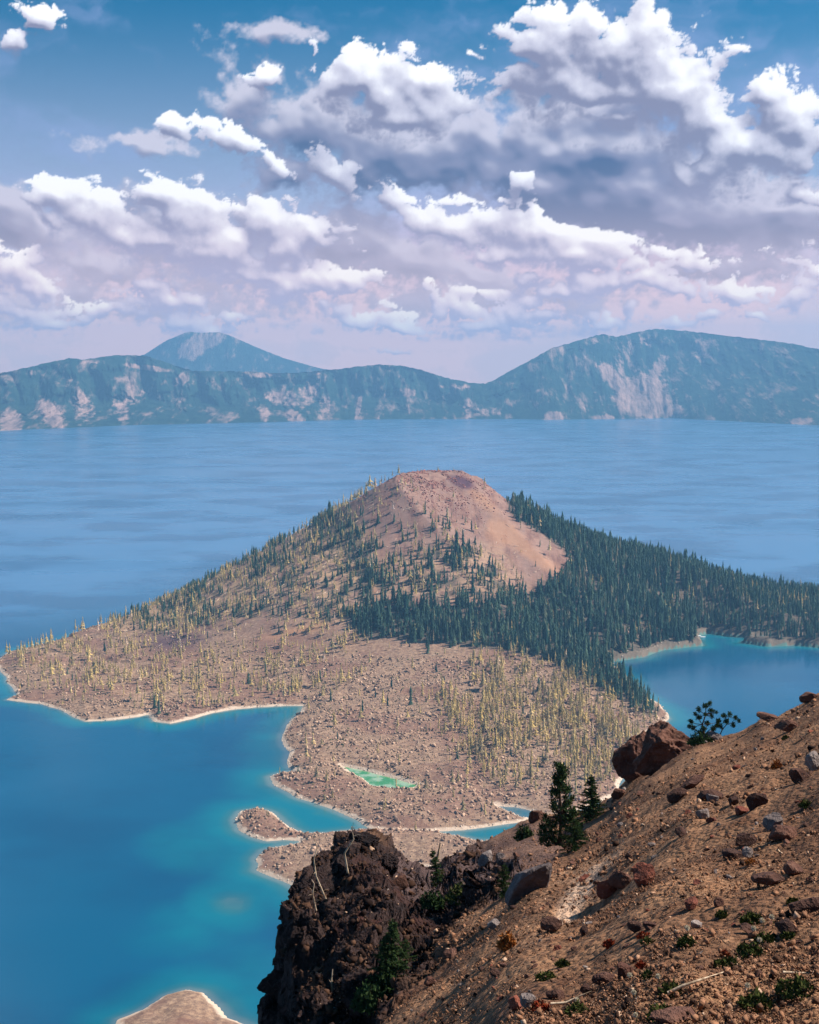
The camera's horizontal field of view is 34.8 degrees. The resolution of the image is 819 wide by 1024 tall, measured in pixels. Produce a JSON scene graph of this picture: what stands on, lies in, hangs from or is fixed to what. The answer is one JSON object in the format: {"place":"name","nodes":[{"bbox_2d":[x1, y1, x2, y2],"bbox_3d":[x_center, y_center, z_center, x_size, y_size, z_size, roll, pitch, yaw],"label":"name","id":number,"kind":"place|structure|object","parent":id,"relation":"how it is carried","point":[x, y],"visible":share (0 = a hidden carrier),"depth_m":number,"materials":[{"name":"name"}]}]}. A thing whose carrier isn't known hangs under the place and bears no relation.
{"place":"outdoors","nodes":[
{"label":"outdoors","id":0,"kind":"place"},
{"bbox_2d":[141,332,327,372],"bbox_3d":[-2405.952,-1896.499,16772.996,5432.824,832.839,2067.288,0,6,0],"label":"mountain","id":1,"kind":"structure","parent":0,"point":[208,351],"depth_m":16621.87,"materials":[{"name":"stone"}]},
{"bbox_2d":[0,355,511,430],"bbox_3d":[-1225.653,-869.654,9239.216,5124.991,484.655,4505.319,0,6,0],"label":"crater rim hills","id":2,"kind":"structure","parent":0,"point":[118,390],"depth_m":9847.98,"materials":[{"name":"stone"}]},
{"bbox_2d":[342,766,415,787],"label":"pond water","id":3,"kind":"structure","parent":0,"point":[372,779],"depth_m":1296.32,"materials":[{"name":"liquid"}]},
{"bbox_2d":[0,0,818,383],"bbox_3d":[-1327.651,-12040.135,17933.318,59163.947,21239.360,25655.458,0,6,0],"label":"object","id":4,"kind":"structure","parent":0,"point":[628,176],"depth_m":30700.54,"materials":[{"name":"white"}]},
{"bbox_2d":[0,418,818,1023],"bbox_3d":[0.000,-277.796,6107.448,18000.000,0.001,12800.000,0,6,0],"label":"lake water","id":5,"kind":"structure","parent":0,"point":[132,880],"depth_m":2217.98,"materials":[{"name":"liquid"}]},
{"bbox_2d":[0,470,818,1023],"bbox_3d":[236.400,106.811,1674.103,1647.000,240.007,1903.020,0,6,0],"label":"island","id":6,"kind":"structure","parent":0,"point":[524,552],"depth_m":1716.55,"materials":[{"name":"soil"}]},
{"bbox_2d":[2,490,653,761],"bbox_3d":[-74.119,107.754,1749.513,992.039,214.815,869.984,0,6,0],"label":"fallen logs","id":7,"kind":"object","parent":6,"relation":"on","point":[337,624],"visible":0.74,"depth_m":1896.75,"materials":[{"name":"wood"}]},
{"bbox_2d":[0,620,678,880],"bbox_3d":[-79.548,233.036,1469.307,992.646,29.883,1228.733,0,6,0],"label":"lava rubble","id":8,"kind":"object","parent":6,"relation":"on","point":[250,815],"visible":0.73,"depth_m":1427.83,"materials":[{"name":"stone"}]},
{"bbox_2d":[5,626,673,809],"bbox_3d":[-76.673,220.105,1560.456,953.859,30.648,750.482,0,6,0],"label":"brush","id":9,"kind":"object","parent":6,"relation":"on","point":[331,714],"visible":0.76,"depth_m":1577.32,"materials":[{"name":"plant"}]},
{"bbox_2d":[371,603,382,628],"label":"conifer tree","id":10,"kind":"object","parent":6,"relation":"on","point":[378,619],"visible":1,"depth_m":1793.27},
{"bbox_2d":[5,465,818,778],"bbox_3d":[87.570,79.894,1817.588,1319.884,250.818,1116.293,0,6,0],"label":"pale conifer forest","id":11,"kind":"object","parent":6,"relation":"on","point":[561,711],"visible":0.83,"depth_m":1679.94,"materials":[{"name":"plant"}]},
{"bbox_2d":[15,473,818,690],"bbox_3d":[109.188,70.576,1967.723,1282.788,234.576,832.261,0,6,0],"label":"conifer forest","id":12,"kind":"object","parent":6,"relation":"on","point":[639,554],"visible":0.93,"depth_m":1952.92,"materials":[{"name":"plant"}]},
{"bbox_2d":[345,469,514,526],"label":"summit rocks","id":13,"kind":"object","parent":6,"relation":"on","point":[435,483],"visible":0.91,"depth_m":2101.40,"materials":[{"name":"stone"}]},
{"bbox_2d":[580,638,587,663],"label":"conifer tree","id":14,"kind":"object","parent":6,"relation":"on","point":[585,650],"visible":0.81,"depth_m":1705.86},
{"bbox_2d":[610,669,619,694],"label":"conifer tree","id":15,"kind":"object","parent":6,"relation":"on","point":[615,681],"visible":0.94,"depth_m":1584.42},
{"bbox_2d":[257,693,818,1023],"bbox_3d":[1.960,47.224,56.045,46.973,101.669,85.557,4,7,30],"label":"scree slope","id":16,"kind":"structure","parent":0,"point":[288,1005],"depth_m":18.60,"materials":[{"name":"gravel"}]},
{"bbox_2d":[257,969,283,998],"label":"rock tower","id":17,"kind":"structure","parent":16,"relation":"on","point":[269,985],"depth_m":33.79,"materials":[{"name":"stone"}]},
{"bbox_2d":[288,882,300,898],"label":"rock tower","id":18,"kind":"structure","parent":16,"relation":"on","point":[293,889],"depth_m":40.87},
{"bbox_2d":[282,913,321,949],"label":"rock tower","id":19,"kind":"structure","parent":16,"relation":"on","point":[292,935],"depth_m":28.41,"materials":[{"name":"stone"}]},
{"bbox_2d":[297,875,335,892],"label":"rock tower","id":20,"kind":"structure","parent":16,"relation":"on","point":[327,883],"depth_m":38.15,"materials":[{"name":"stone"}]},
{"bbox_2d":[313,834,327,898],"bbox_3d":[-2.246,8.971,33.009,0.376,1.710,0.165,0,6,0],"label":"dead snag","id":21,"kind":"object","parent":16,"relation":"on","point":[315,871],"visible":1,"depth_m":33.07,"materials":[{"name":"grey wood"}]},
{"bbox_2d":[331,854,348,878],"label":"rock tower","id":22,"kind":"structure","parent":16,"relation":"on","point":[338,867],"depth_m":38.79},
{"bbox_2d":[344,823,355,873],"bbox_3d":[-1.521,9.027,35.172,0.494,1.448,0.126,2,7,17],"label":"dead snag","id":23,"kind":"object","parent":16,"relation":"on","point":[351,843],"visible":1,"depth_m":35.19,"materials":[{"name":"grey wood"}]},
{"bbox_2d":[348,831,379,849],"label":"rock tower","id":24,"kind":"structure","parent":16,"relation":"on","point":[367,839],"depth_m":45.03,"materials":[{"name":"stone"}]},
{"bbox_2d":[349,981,388,1016],"bbox_3d":[-0.616,7.309,19.732,0.605,0.490,0.548,-3,7,-22],"label":"shrub","id":25,"kind":"object","parent":16,"relation":"on","point":[365,999],"visible":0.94,"depth_m":19.65,"materials":[{"name":"green plant"}]},
{"bbox_2d":[376,853,398,874],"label":"rock tower","id":26,"kind":"structure","parent":16,"relation":"on","point":[389,862],"depth_m":40.23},
{"bbox_2d":[365,919,410,994],"bbox_3d":[-0.364,6.912,20.170,0.857,1.388,0.919,0,6,0],"label":"fir tree","id":27,"kind":"object","parent":16,"relation":"on","point":[389,950],"visible":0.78,"depth_m":20.10,"materials":[{"name":"green plant"}]},
{"bbox_2d":[392,873,408,890],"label":"boulder","id":28,"kind":"object","parent":16,"relation":"on","point":[400,881],"visible":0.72,"depth_m":35.60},
{"bbox_2d":[396,938,417,961],"bbox_3d":[-0.075,7.761,22.859,0.679,0.683,0.648,6,9,43],"label":"fir tree","id":29,"kind":"object","parent":16,"relation":"on","point":[405,946],"visible":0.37,"depth_m":22.82,"materials":[{"name":"green plant"}]},
{"bbox_2d":[424,976,435,986],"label":"boulder","id":30,"kind":"object","parent":16,"relation":"on","point":[429,981],"visible":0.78,"depth_m":18.09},
{"bbox_2d":[418,889,445,909],"bbox_3d":[0.524,8.857,29.976,0.662,0.470,0.567,0,6,0],"label":"shrub","id":31,"kind":"object","parent":16,"relation":"on","point":[434,900],"visible":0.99,"depth_m":29.91,"materials":[{"name":"green plant"}]},
{"bbox_2d":[428,848,444,886],"bbox_3d":[0.924,10.517,38.023,0.820,1.613,0.652,0,6,0],"label":"fir tree","id":32,"kind":"object","parent":16,"relation":"on","point":[435,865],"visible":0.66,"depth_m":37.95,"materials":[{"name":"green plant"}]},
{"bbox_2d":[443,948,457,958],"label":"boulder","id":33,"kind":"object","parent":16,"relation":"on","point":[449,953],"visible":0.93,"depth_m":19.64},
{"bbox_2d":[443,879,464,906],"bbox_3d":[1.189,8.110,27.930,0.971,0.500,0.801,0,6,0],"label":"shrub","id":34,"kind":"object","parent":16,"relation":"on","point":[451,898],"visible":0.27,"depth_m":27.91,"materials":[{"name":"green plant"}]},
{"bbox_2d":[478,849,492,865],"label":"boulder","id":35,"kind":"object","parent":16,"relation":"on","point":[485,857],"visible":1,"depth_m":30.80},
{"bbox_2d":[487,918,499,929],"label":"boulder","id":36,"kind":"object","parent":16,"relation":"on","point":[492,923],"visible":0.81,"depth_m":19.16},
{"bbox_2d":[494,864,511,898],"bbox_3d":[1.643,6.353,22.466,0.447,0.699,0.428,0,6,0],"label":"fir tree","id":37,"kind":"object","parent":16,"relation":"on","point":[504,876],"visible":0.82,"depth_m":22.45,"materials":[{"name":"green plant"}]},
{"bbox_2d":[495,929,516,952],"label":"plant","id":38,"kind":"object","parent":16,"relation":"on","point":[506,942],"visible":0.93,"depth_m":14.49,"materials":[{"name":"orange plant"}]},
{"bbox_2d":[508,995,521,1011],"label":"boulder","id":39,"kind":"object","parent":16,"relation":"on","point":[514,1002],"visible":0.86,"depth_m":10.01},
{"bbox_2d":[513,823,534,841],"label":"shrub","id":40,"kind":"object","parent":16,"relation":"on","point":[522,832],"visible":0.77,"depth_m":46.39,"materials":[{"name":"green plant"}]},
{"bbox_2d":[520,993,535,1007],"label":"boulder","id":41,"kind":"object","parent":16,"relation":"on","point":[527,999],"visible":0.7,"depth_m":9.76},
{"bbox_2d":[505,862,551,906],"bbox_3d":[1.796,5.637,19.950,0.927,0.526,0.480,-41,27,-5],"label":"rock slab","id":42,"kind":"object","parent":16,"relation":"on","point":[525,882],"visible":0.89,"depth_m":19.79,"materials":[{"name":"stone"}]},
{"bbox_2d":[528,810,543,823],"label":"boulder","id":43,"kind":"object","parent":16,"relation":"on","point":[534,816],"visible":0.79,"depth_m":55.38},
{"bbox_2d":[527,999,550,1012],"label":"plant","id":44,"kind":"object","parent":16,"relation":"on","point":[535,1005],"visible":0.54,"depth_m":9.55,"materials":[{"name":"red plant"}]},
{"bbox_2d":[534,970,556,981],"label":"plant","id":45,"kind":"object","parent":16,"relation":"on","point":[548,974],"visible":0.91,"depth_m":11.23,"materials":[{"name":"green plant"}]},
{"bbox_2d":[540,916,561,931],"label":"boulder","id":46,"kind":"object","parent":16,"relation":"on","point":[552,923],"visible":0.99,"depth_m":14.61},
{"bbox_2d":[545,989,564,999],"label":"boulder","id":47,"kind":"object","parent":16,"relation":"on","point":[559,994],"visible":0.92,"depth_m":10.18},
{"bbox_2d":[536,761,585,846],"bbox_3d":[3.898,7.482,33.494,1.333,2.366,0.838,0,6,0],"label":"pine tree","id":48,"kind":"object","parent":16,"relation":"on","point":[562,817],"visible":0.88,"depth_m":33.41,"materials":[{"name":"green plant"}]},
{"bbox_2d":[554,958,570,967],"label":"plant","id":49,"kind":"object","parent":16,"relation":"on","point":[561,962],"visible":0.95,"depth_m":11.73,"materials":[{"name":"green plant"}]},
{"bbox_2d":[550,991,591,1004],"bbox_3d":[1.180,3.547,9.548,0.300,0.111,0.021,0,6,0],"label":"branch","id":50,"kind":"object","parent":16,"relation":"on","point":[559,1003],"visible":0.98,"depth_m":9.54,"materials":[{"name":"brown wood"}]},
{"bbox_2d":[557,819,591,853],"bbox_3d":[3.683,7.200,29.093,0.826,0.857,0.816,5,8,40],"label":"fir tree","id":51,"kind":"object","parent":16,"relation":"on","point":[575,834],"visible":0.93,"depth_m":29.08,"materials":[{"name":"green plant"}]},
{"bbox_2d":[562,999,589,1017],"bbox_3d":[1.169,3.472,9.106,0.224,0.128,0.187,0,6,0],"label":"plant","id":52,"kind":"object","parent":16,"relation":"on","point":[578,1007],"visible":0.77,"depth_m":9.09,"materials":[{"name":"green plant"}]},
{"bbox_2d":[580,984,592,994],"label":"boulder","id":53,"kind":"object","parent":16,"relation":"on","point":[585,988],"visible":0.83,"depth_m":9.66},
{"bbox_2d":[573,774,606,823],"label":"fir tree","id":54,"kind":"object","parent":16,"relation":"on","point":[589,813],"visible":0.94,"depth_m":46.52,"materials":[{"name":"green plant"}]},
{"bbox_2d":[592,972,614,984],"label":"boulder","id":55,"kind":"object","parent":16,"relation":"on","point":[599,978],"visible":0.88,"depth_m":9.84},
{"bbox_2d":[596,880,616,898],"bbox_3d":[2.605,4.938,17.167,0.301,0.290,0.214,0,6,0],"label":"boulder","id":56,"kind":"object","parent":16,"relation":"on","point":[604,890],"visible":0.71,"depth_m":17.11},
{"bbox_2d":[601,938,614,948],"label":"plant","id":57,"kind":"object","parent":16,"relation":"on","point":[608,943],"visible":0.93,"depth_m":11.59,"materials":[{"name":"red plant"}]},
{"bbox_2d":[611,788,624,799],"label":"boulder","id":58,"kind":"object","parent":16,"relation":"on","point":[617,794],"visible":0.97,"depth_m":47.90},
{"bbox_2d":[607,870,631,888],"bbox_3d":[2.768,4.772,16.978,0.341,0.251,0.248,5,8,40],"label":"boulder","id":59,"kind":"object","parent":16,"relation":"on","point":[617,879],"visible":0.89,"depth_m":16.91,"materials":[{"name":"stone"}]},
{"bbox_2d":[617,962,633,977],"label":"boulder","id":60,"kind":"object","parent":16,"relation":"on","point":[623,969],"visible":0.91,"depth_m":9.62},
{"bbox_2d":[611,730,645,783],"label":"rock outcrop","id":61,"kind":"object","parent":16,"relation":"on","point":[627,753],"visible":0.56,"depth_m":50.81,"materials":[{"name":"stone"}]},
{"bbox_2d":[627,921,641,932],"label":"boulder","id":62,"kind":"object","parent":16,"relation":"on","point":[634,926],"visible":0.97,"depth_m":11.46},
{"bbox_2d":[634,959,647,968],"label":"plant","id":63,"kind":"object","parent":16,"relation":"on","point":[641,964],"visible":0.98,"depth_m":9.74,"materials":[{"name":"red plant"}]},
{"bbox_2d":[632,862,654,887],"bbox_3d":[2.644,4.128,14.838,0.250,0.316,0.271,-1,7,-9],"label":"boulder","id":64,"kind":"object","parent":16,"relation":"on","point":[643,873],"visible":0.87,"depth_m":14.76,"materials":[{"name":"stone"}]},
{"bbox_2d":[639,969,653,979],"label":"plant","id":65,"kind":"object","parent":16,"relation":"on","point":[646,972],"visible":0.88,"depth_m":8.96,"materials":[{"name":"green plant"}]},
{"bbox_2d":[640,935,655,945],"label":"plant","id":66,"kind":"object","parent":16,"relation":"on","point":[647,939],"visible":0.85,"depth_m":10.64,"materials":[{"name":"green plant"}]},
{"bbox_2d":[643,1002,677,1022],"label":"plant","id":67,"kind":"object","parent":16,"relation":"on","point":[657,1007],"visible":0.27,"depth_m":7.91,"materials":[{"name":"green plant"}]},
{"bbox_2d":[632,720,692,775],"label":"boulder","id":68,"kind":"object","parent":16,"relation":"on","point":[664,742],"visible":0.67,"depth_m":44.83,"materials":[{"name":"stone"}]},
{"bbox_2d":[657,979,682,998],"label":"plant","id":69,"kind":"object","parent":16,"relation":"on","point":[665,988],"visible":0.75,"depth_m":8.43,"materials":[{"name":"green plant"}]},
{"bbox_2d":[649,1006,695,1023],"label":"boulder","id":70,"kind":"object","parent":16,"relation":"on","point":[672,1014],"visible":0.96,"depth_m":7.72,"materials":[{"name":"stone"}]},
{"bbox_2d":[667,787,686,802],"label":"boulder","id":71,"kind":"object","parent":16,"relation":"on","point":[675,795],"visible":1,"depth_m":23.95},
{"bbox_2d":[674,826,686,837],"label":"boulder","id":72,"kind":"object","parent":16,"relation":"on","point":[679,831],"visible":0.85,"depth_m":17.16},
{"bbox_2d":[675,933,696,947],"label":"plant","id":73,"kind":"object","parent":16,"relation":"on","point":[682,940],"visible":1,"depth_m":9.90,"materials":[{"name":"green plant"}]},
{"bbox_2d":[684,896,697,909],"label":"boulder","id":74,"kind":"object","parent":16,"relation":"on","point":[691,903],"visible":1,"depth_m":11.44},
{"bbox_2d":[680,774,703,789],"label":"boulder","id":75,"kind":"object","parent":16,"relation":"on","point":[692,781],"visible":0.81,"depth_m":25.18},
{"bbox_2d":[667,972,722,994],"bbox_3d":[1.890,3.008,8.422,0.526,0.113,0.142,-5,8,-35],"label":"driftwood","id":76,"kind":"object","parent":16,"relation":"on","point":[675,989],"visible":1,"depth_m":8.32,"materials":[{"name":"brown wood"}]},
{"bbox_2d":[686,731,714,746],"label":"shrub","id":77,"kind":"object","parent":16,"relation":"on","point":[695,739],"visible":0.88,"depth_m":43.45,"materials":[{"name":"green plant"}]},
{"bbox_2d":[695,808,709,818],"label":"boulder","id":78,"kind":"object","parent":16,"relation":"on","point":[702,813],"visible":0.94,"depth_m":18.22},
{"bbox_2d":[687,700,718,734],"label":"pine tree","id":79,"kind":"object","parent":16,"relation":"on","point":[703,729],"visible":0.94,"depth_m":46.73,"materials":[{"name":"green plant"}]},
{"bbox_2d":[697,789,722,800],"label":"boulder","id":80,"kind":"object","parent":16,"relation":"on","point":[701,795],"visible":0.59,"depth_m":20.60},
{"bbox_2d":[703,731,722,740],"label":"boulder","id":81,"kind":"object","parent":16,"relation":"on","point":[715,735],"visible":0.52,"depth_m":45.15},
{"bbox_2d":[713,898,723,906],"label":"boulder","id":82,"kind":"object","parent":16,"relation":"on","point":[718,902],"visible":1,"depth_m":11.26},
{"bbox_2d":[714,909,727,919],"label":"plant","id":83,"kind":"object","parent":16,"relation":"on","point":[719,914],"visible":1,"depth_m":10.97,"materials":[{"name":"green plant"}]},
{"bbox_2d":[713,955,741,967],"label":"plant","id":84,"kind":"object","parent":16,"relation":"on","point":[721,961],"visible":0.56,"depth_m":9.12,"materials":[{"name":"green plant"}]},
{"bbox_2d":[715,711,740,734],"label":"pine tree","id":85,"kind":"object","parent":16,"relation":"on","point":[725,720],"visible":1,"depth_m":45.29,"materials":[{"name":"green plant"}]},
{"bbox_2d":[721,848,742,859],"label":"boulder","id":86,"kind":"object","parent":16,"relation":"on","point":[728,852],"visible":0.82,"depth_m":13.96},
{"bbox_2d":[728,796,738,805],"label":"boulder","id":87,"kind":"object","parent":16,"relation":"on","point":[733,800],"visible":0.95,"depth_m":18.58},
{"bbox_2d":[735,806,748,814],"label":"boulder","id":88,"kind":"object","parent":16,"relation":"on","point":[740,810],"visible":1,"depth_m":17.25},
{"bbox_2d":[735,832,756,845],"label":"boulder","id":89,"kind":"object","parent":16,"relation":"on","point":[744,839],"visible":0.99,"depth_m":14.33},
{"bbox_2d":[742,846,752,858],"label":"boulder","id":90,"kind":"object","parent":16,"relation":"on","point":[747,851],"visible":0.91,"depth_m":13.76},
{"bbox_2d":[741,923,756,933],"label":"boulder","id":91,"kind":"object","parent":16,"relation":"on","point":[746,927],"visible":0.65,"depth_m":10.02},
{"bbox_2d":[735,939,765,958],"bbox_3d":[2.440,3.133,9.361,0.223,0.149,0.197,2,7,15],"label":"plant","id":92,"kind":"object","parent":16,"relation":"on","point":[744,948],"visible":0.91,"depth_m":9.35,"materials":[{"name":"green plant"}]},
{"bbox_2d":[738,910,764,924],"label":"plant","id":93,"kind":"object","parent":16,"relation":"on","point":[752,917],"visible":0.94,"depth_m":10.32,"materials":[{"name":"green plant"}]},
{"bbox_2d":[736,986,776,1013],"bbox_3d":[2.164,3.050,8.184,0.257,0.158,0.237,0,6,0],"label":"plant","id":94,"kind":"object","parent":16,"relation":"on","point":[763,999],"visible":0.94,"depth_m":8.15,"materials":[{"name":"green plant"}]},
{"bbox_2d":[745,793,767,810],"bbox_3d":[4.539,3.789,17.095,0.288,0.255,0.168,4,8,34],"label":"boulder","id":95,"kind":"object","parent":16,"relation":"on","point":[753,800],"visible":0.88,"depth_m":17.04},
{"bbox_2d":[753,930,775,943],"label":"plant","id":96,"kind":"object","parent":16,"relation":"on","point":[769,937],"visible":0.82,"depth_m":9.71,"materials":[{"name":"green plant"}]},
{"bbox_2d":[756,711,778,720],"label":"boulder","id":97,"kind":"object","parent":16,"relation":"on","point":[765,716],"visible":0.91,"depth_m":39.03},
{"bbox_2d":[751,871,784,885],"bbox_3d":[3.203,3.272,11.684,0.283,0.116,0.227,0,6,0],"label":"boulder","id":98,"kind":"object","parent":16,"relation":"on","point":[768,878],"visible":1,"depth_m":11.62,"materials":[{"name":"stone"}]},
{"bbox_2d":[762,812,782,830],"bbox_3d":[4.152,3.564,14.969,0.215,0.216,0.233,0,6,0],"label":"boulder","id":99,"kind":"object","parent":16,"relation":"on","point":[771,820],"visible":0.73,"depth_m":14.92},
{"bbox_2d":[770,757,781,769],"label":"plant","id":100,"kind":"object","parent":16,"relation":"on","point":[776,764],"visible":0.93,"depth_m":22.77,"materials":[{"name":"orange plant"}]},
{"bbox_2d":[768,825,796,840],"bbox_3d":[3.991,3.436,14.001,0.258,0.179,0.248,6,9,42],"label":"boulder","id":101,"kind":"object","parent":16,"relation":"on","point":[781,832],"visible":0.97,"depth_m":13.94,"materials":[{"name":"stone"}]},
{"bbox_2d":[774,720,797,731],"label":"boulder","id":102,"kind":"object","parent":16,"relation":"on","point":[786,725],"visible":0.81,"depth_m":31.99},
{"bbox_2d":[774,918,798,933],"bbox_3d":[2.826,3.098,9.764,0.159,0.108,0.177,0,6,0],"label":"boulder","id":103,"kind":"object","parent":16,"relation":"on","point":[786,925],"visible":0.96,"depth_m":9.73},
{"bbox_2d":[779,930,794,940],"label":"plant","id":104,"kind":"object","parent":16,"relation":"on","point":[787,935],"visible":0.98,"depth_m":9.67,"materials":[{"name":"green plant"}]},
{"bbox_2d":[783,860,803,874],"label":"boulder","id":105,"kind":"object","parent":16,"relation":"on","point":[791,867],"visible":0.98,"depth_m":11.72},
{"bbox_2d":[774,973,813,1000],"bbox_3d":[2.429,2.968,8.193,0.309,0.174,0.264,0,6,0],"label":"plant","id":106,"kind":"object","parent":16,"relation":"on","point":[790,991],"visible":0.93,"depth_m":8.17,"materials":[{"name":"green plant"}]},
{"bbox_2d":[789,768,809,783],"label":"boulder","id":107,"kind":"object","parent":16,"relation":"on","point":[796,775],"visible":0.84,"depth_m":17.94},
{"bbox_2d":[788,897,818,914],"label":"boulder","id":108,"kind":"object","parent":16,"relation":"on","point":[811,904],"visible":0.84,"depth_m":10.30,"materials":[{"name":"stone"}]},
{"bbox_2d":[797,798,810,808],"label":"plant","id":109,"kind":"object","parent":16,"relation":"on","point":[803,804],"visible":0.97,"depth_m":15.55,"materials":[{"name":"green plant"}]},
{"bbox_2d":[799,692,818,702],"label":"boulder","id":110,"kind":"object","parent":16,"relation":"on","point":[806,697],"visible":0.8,"depth_m":38.47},
{"bbox_2d":[805,751,818,770],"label":"boulder","id":111,"kind":"object","parent":16,"relation":"on","point":[811,760],"visible":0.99,"depth_m":18.63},
{"bbox_2d":[445,329,818,425],"bbox_3d":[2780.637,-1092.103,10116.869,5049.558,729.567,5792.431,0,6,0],"label":"mountain","id":112,"kind":"structure","parent":0,"point":[658,373],"depth_m":10373.20,"materials":[{"name":"stone"}]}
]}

